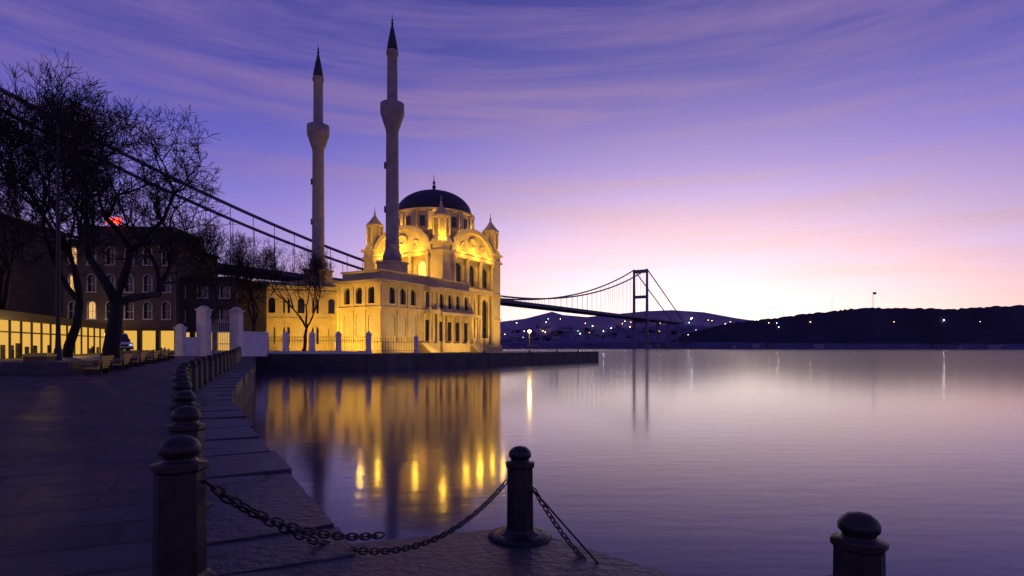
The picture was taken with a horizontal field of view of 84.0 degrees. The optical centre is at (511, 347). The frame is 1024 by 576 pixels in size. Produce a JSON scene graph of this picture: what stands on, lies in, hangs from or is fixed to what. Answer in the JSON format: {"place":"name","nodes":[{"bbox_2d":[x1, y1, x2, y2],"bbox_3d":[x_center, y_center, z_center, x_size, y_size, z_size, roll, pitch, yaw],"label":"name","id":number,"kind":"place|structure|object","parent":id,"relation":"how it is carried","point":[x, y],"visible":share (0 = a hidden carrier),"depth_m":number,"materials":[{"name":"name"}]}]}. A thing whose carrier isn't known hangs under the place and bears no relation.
{"place":"outdoors","nodes":[
{"label":"outdoors","id":0,"kind":"place"},
{"bbox_2d":[0,350,287,575],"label":"promenade ground","id":1,"kind":"structure","parent":0,"point":[79,455],"depth_m":6.97,"materials":[{"name":"grey stone"}]},
{"bbox_2d":[0,217,66,316],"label":"building","id":2,"kind":"structure","parent":1,"relation":"on","point":[33,293],"depth_m":73.59,"materials":[{"name":"brown brick"}]},
{"bbox_2d":[0,156,74,309],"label":"tree","id":3,"kind":"object","parent":1,"relation":"on","point":[4,295],"visible":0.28,"depth_m":44.57,"materials":[{"name":"brown plant"}]},
{"bbox_2d":[22,353,56,361],"bbox_3d":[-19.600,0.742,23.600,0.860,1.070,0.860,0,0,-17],"label":"bench","id":4,"kind":"object","parent":1,"relation":"on","point":[30,357],"visible":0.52,"depth_m":23.25,"materials":[{"name":"brown wood"}]},
{"bbox_2d":[0,310,106,358],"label":"lit pavilion","id":5,"kind":"structure","parent":1,"relation":"on","point":[21,333],"depth_m":43.29,"materials":[{"name":"glass"},{"name":"metal frame"}]},
{"bbox_2d":[19,125,95,359],"bbox_3d":[-21.300,-4.675,26.700,3.420,11.800,0.685,0,0,0],"label":"tall lamp post","id":6,"kind":"object","parent":1,"relation":"on","point":[30,152],"visible":0.92,"depth_m":26.64,"materials":[{"name":"black metal"}]},
{"bbox_2d":[0,70,156,357],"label":"tree","id":7,"kind":"object","parent":1,"relation":"on","point":[76,295],"visible":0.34,"depth_m":35.14,"materials":[{"name":"brown plant"}]},
{"bbox_2d":[0,355,162,374],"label":"planter kerb","id":8,"kind":"structure","parent":1,"relation":"on","point":[67,366],"depth_m":21.90,"materials":[{"name":"stone"}]},
{"bbox_2d":[0,46,235,357],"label":"tree","id":9,"kind":"object","parent":1,"relation":"on","point":[88,210],"visible":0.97,"depth_m":31.06,"materials":[{"name":"brown plant"}]},
{"bbox_2d":[104,333,133,350],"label":"car","id":10,"kind":"object","parent":1,"relation":"on","point":[126,344],"visible":0.27,"depth_m":68.36,"materials":[{"name":"white paint"}]},
{"bbox_2d":[80,347,175,374],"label":"benches","id":11,"kind":"object","parent":1,"relation":"on","point":[111,367],"visible":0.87,"depth_m":27.16,"materials":[{"name":"brown wood"}]},
{"bbox_2d":[63,240,220,349],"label":"hotel building","id":12,"kind":"structure","parent":1,"relation":"on","point":[149,323],"depth_m":71.65,"materials":[{"name":"brown brick"}]},
{"bbox_2d":[82,218,204,248],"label":"roof","id":13,"kind":"object","parent":12,"relation":"on","point":[114,232],"visible":0.14,"depth_m":72.96,"materials":[{"name":"grey paint"}]},
{"bbox_2d":[156,241,193,354],"bbox_3d":[-29.500,-4.759,50.000,3.420,11.200,0.685,0,0,0],"label":"tall lamp post","id":14,"kind":"object","parent":1,"relation":"on","point":[176,316],"visible":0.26,"depth_m":49.94,"materials":[{"name":"black metal"}]},
{"bbox_2d":[155,213,282,318],"bbox_3d":[-25.089,-5.247,48.246,7.052,12.623,9.154,0,0,13],"label":"tree","id":15,"kind":"object","parent":1,"relation":"on","point":[212,254],"visible":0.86,"depth_m":48.62,"materials":[{"name":"brown plant"}]},
{"bbox_2d":[184,276,268,349],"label":"dark building","id":16,"kind":"structure","parent":1,"relation":"on","point":[221,313],"depth_m":74.26,"materials":[{"name":"brown paint"}]},
{"bbox_2d":[199,356,367,575],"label":"quay coping","id":17,"kind":"object","parent":1,"relation":"on","point":[286,497],"visible":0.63,"depth_m":5.29,"materials":[{"name":"stone"}]},
{"bbox_2d":[173,305,418,355],"bbox_3d":[-25.673,-1.424,63.561,14.747,4.596,30.465,0,0,30],"label":"stone fence","id":18,"kind":"object","parent":1,"relation":"on","point":[251,343],"visible":0.96,"depth_m":51.10,"materials":[{"name":"white stone"}]},
{"bbox_2d":[211,318,229,352],"bbox_3d":[-25.800,-0.909,50.350,0.042,3.500,1.866,0,0,41],"label":"iron gate","id":19,"kind":"object","parent":18,"relation":"attached to","point":[222,331],"visible":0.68,"depth_m":50.34,"materials":[{"name":"black metal"}]},
{"bbox_2d":[256,351,598,369],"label":"quay","id":20,"kind":"structure","parent":1,"relation":"on","point":[383,361],"depth_m":72.14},
{"bbox_2d":[207,230,273,331],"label":"tree","id":21,"kind":"object","parent":20,"relation":"on","point":[253,318],"visible":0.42,"depth_m":75.30,"materials":[{"name":"brown plant"}]},
{"bbox_2d":[248,238,335,350],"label":"tree","id":22,"kind":"object","parent":20,"relation":"on","point":[315,264],"visible":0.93,"depth_m":74.48,"materials":[{"name":"brown plant"}]},
{"bbox_2d":[263,281,336,350],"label":"mosque annex wing","id":23,"kind":"structure","parent":20,"relation":"on","point":[282,317],"depth_m":90.31,"materials":[{"name":"beige stone"}]},
{"bbox_2d":[272,336,413,352],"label":"fence railings","id":24,"kind":"object","parent":20,"relation":"on","point":[274,341],"visible":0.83,"depth_m":66.90,"materials":[{"name":"black metal"}]},
{"bbox_2d":[290,14,502,352],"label":"mosque","id":25,"kind":"structure","parent":20,"relation":"on","point":[429,275],"depth_m":98.24,"materials":[{"name":"stone"}]},
{"bbox_2d":[483,327,578,352],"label":"street lamps","id":26,"kind":"object","parent":20,"relation":"attached to","point":[484,328],"visible":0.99,"depth_m":93.74,"materials":[{"name":"metal"}]},
{"bbox_2d":[349,529,670,575],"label":"ledge","id":27,"kind":"object","parent":1,"relation":"on","point":[476,553],"depth_m":5.67,"materials":[{"name":"stone"}]},
{"bbox_2d":[203,479,831,575],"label":"chains","id":28,"kind":"object","parent":1,"relation":"on","point":[267,517],"visible":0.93,"depth_m":4.57,"materials":[{"name":"metal"}]},
{"bbox_2d":[150,346,889,575],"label":"bollards","id":29,"kind":"object","parent":1,"relation":"on","point":[181,504],"visible":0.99,"depth_m":3.78,"materials":[{"name":"metal"}]},
{"bbox_2d":[533,489,599,563],"bbox_3d":[0.879,2.125,5.613,0.131,1.070,2.036,0,0,-42],"label":"mooring rope","id":30,"kind":"object","parent":29,"relation":"attached to","point":[572,534],"visible":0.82,"depth_m":5.92,"materials":[{"name":"fibre"}]},
{"bbox_2d":[0,0,1023,321],"label":"sky","id":31,"kind":"structure","parent":0,"point":[760,159],"materials":[{"name":"purple"}]},
{"bbox_2d":[500,324,709,343],"bbox_3d":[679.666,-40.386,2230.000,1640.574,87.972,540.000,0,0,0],"label":"town buildings","id":32,"kind":"structure","parent":0,"point":[564,337],"depth_m":1986.95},
{"bbox_2d":[500,310,749,336],"bbox_3d":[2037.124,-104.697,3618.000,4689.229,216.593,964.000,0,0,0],"label":"hazy hills","id":33,"kind":"structure","parent":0,"point":[555,320],"depth_m":3187.57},
{"bbox_2d":[242,349,1023,575],"bbox_3d":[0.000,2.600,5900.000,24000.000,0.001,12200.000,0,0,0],"label":"water","id":34,"kind":"structure","parent":0,"point":[725,462],"depth_m":14.56,"materials":[{"name":"purple liquid"}]},
{"bbox_2d":[0,87,684,348],"bbox_3d":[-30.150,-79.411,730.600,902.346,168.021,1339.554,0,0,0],"label":"suspension bridge","id":35,"kind":"structure","parent":34,"relation":"in","point":[508,301],"depth_m":852.94,"materials":[{"name":"grey metal"}]},
{"bbox_2d":[500,342,1023,348],"bbox_3d":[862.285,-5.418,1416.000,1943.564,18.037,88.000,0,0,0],"label":"shore strip","id":36,"kind":"object","parent":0,"point":[680,345],"visible":0.59,"depth_m":1385.94,"materials":[{"name":"black"}]},
{"bbox_2d":[671,305,1023,343],"bbox_3d":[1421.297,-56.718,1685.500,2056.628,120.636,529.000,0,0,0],"label":"dark hill","id":37,"kind":"structure","parent":0,"point":[987,325],"depth_m":1437.85,"materials":[{"name":"black plant"}]},
{"bbox_2d":[500,325,1003,348],"bbox_3d":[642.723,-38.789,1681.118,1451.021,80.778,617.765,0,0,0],"label":"city lights","id":38,"kind":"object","parent":37,"relation":"on","point":[814,345],"depth_m":1980.00,"materials":[{"name":"white"}]}
]}

